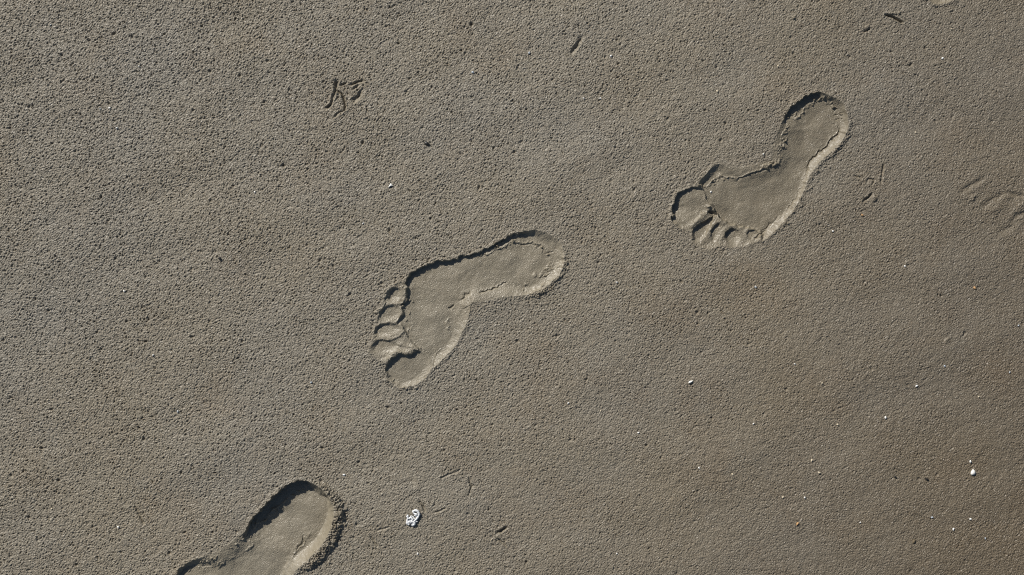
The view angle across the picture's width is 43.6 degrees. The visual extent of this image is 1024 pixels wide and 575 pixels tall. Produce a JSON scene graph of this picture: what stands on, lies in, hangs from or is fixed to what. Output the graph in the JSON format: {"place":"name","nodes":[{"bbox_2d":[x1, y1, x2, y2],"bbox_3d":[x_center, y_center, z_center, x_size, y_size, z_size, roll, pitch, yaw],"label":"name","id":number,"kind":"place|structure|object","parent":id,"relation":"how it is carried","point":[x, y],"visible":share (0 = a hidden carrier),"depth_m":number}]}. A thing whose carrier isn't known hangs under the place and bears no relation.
{"place":"outdoors","nodes":[
{"label":"outdoors","id":0,"kind":"place"},
{"bbox_2d":[0,0,1023,574],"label":"sand","id":1,"kind":"structure","parent":0,"point":[180,402],"depth_m":1.50},
{"bbox_2d":[134,505,145,526],"bbox_3d":[-0.437,0.267,1.502,0.006,0.004,0.028,-27,90,0],"label":"scratch mark","id":2,"kind":"object","parent":1,"relation":"on","point":[140,517],"visible":1,"depth_m":1.50},
{"bbox_2d":[176,479,346,574],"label":"footprint","id":3,"kind":"object","parent":1,"relation":"on","point":[292,528],"visible":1,"depth_m":1.51},
{"bbox_2d":[323,78,348,118],"bbox_3d":[-0.203,-0.221,1.502,0.027,0.006,0.047,20,90,0],"label":"bird track","id":4,"kind":"object","parent":1,"relation":"on","point":[337,85],"visible":1,"depth_m":1.50},
{"bbox_2d":[348,78,366,103],"bbox_3d":[-0.181,-0.230,1.502,0.022,0.005,0.031,0,90,0],"label":"bird track","id":5,"kind":"object","parent":1,"relation":"on","point":[358,96],"visible":1,"depth_m":1.50},
{"bbox_2d":[368,526,391,566],"bbox_3d":[-0.154,0.303,1.500,0.028,0.003,0.048,0,90,0],"label":"bird track","id":6,"kind":"object","parent":1,"relation":"on","point":[376,544],"visible":1,"depth_m":1.50},
{"bbox_2d":[398,462,416,487],"bbox_3d":[-0.121,0.220,1.501,0.011,0.003,0.034,-32,90,0],"label":"scuff mark","id":7,"kind":"object","parent":1,"relation":"on","point":[406,471],"visible":1,"depth_m":1.50},
{"bbox_2d":[406,509,419,525],"bbox_3d":[-0.116,0.269,1.498,0.015,0.004,0.022,22,90,0],"label":"shell fragment","id":8,"kind":"object","parent":1,"relation":"on","point":[411,520],"visible":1,"depth_m":1.50},
{"bbox_2d":[418,468,472,514],"bbox_3d":[-0.077,0.240,1.501,0.070,0.004,0.040,-29,90,0],"label":"bird track","id":9,"kind":"object","parent":1,"relation":"on","point":[443,509],"visible":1,"depth_m":1.50},
{"bbox_2d":[369,229,564,388],"bbox_3d":[-0.060,0.007,1.501,0.260,0.010,0.112,-37,90,0],"label":"footprint","id":10,"kind":"object","parent":1,"relation":"on","point":[423,317],"visible":1,"depth_m":1.50},
{"bbox_2d":[495,526,508,548],"bbox_3d":[-0.012,0.293,1.501,0.016,0.005,0.027,0,90,0],"label":"bird track","id":11,"kind":"object","parent":1,"relation":"on","point":[500,532],"visible":1,"depth_m":1.50},
{"bbox_2d":[569,35,584,56],"bbox_3d":[0.076,-0.283,1.501,0.008,0.004,0.030,34,90,0],"label":"scratch mark","id":12,"kind":"object","parent":1,"relation":"on","point":[575,48],"visible":1,"depth_m":1.50},
{"bbox_2d":[670,91,849,249],"bbox_3d":[0.302,-0.127,1.502,0.247,0.011,0.109,-38,90,0],"label":"footprint","id":13,"kind":"object","parent":1,"relation":"on","point":[741,207],"visible":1,"depth_m":1.50},
{"bbox_2d":[853,162,885,203],"bbox_3d":[0.424,-0.122,1.500,0.044,0.004,0.037,-23,90,0],"label":"bird track","id":14,"kind":"object","parent":1,"relation":"on","point":[874,181],"visible":1,"depth_m":1.50},
{"bbox_2d":[884,12,904,24],"bbox_3d":[0.449,-0.315,1.502,0.028,0.005,0.007,25,90,0],"label":"scratch mark","id":15,"kind":"object","parent":1,"relation":"on","point":[895,18],"visible":1,"depth_m":1.50},
{"bbox_2d":[930,0,952,4],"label":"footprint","id":16,"kind":"object","parent":1,"relation":"on","point":[938,2],"visible":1,"depth_m":1.50},
{"bbox_2d":[959,176,1023,235],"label":"scuff mark","id":17,"kind":"object","parent":1,"relation":"on","point":[1014,222],"visible":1,"depth_m":1.50}
]}

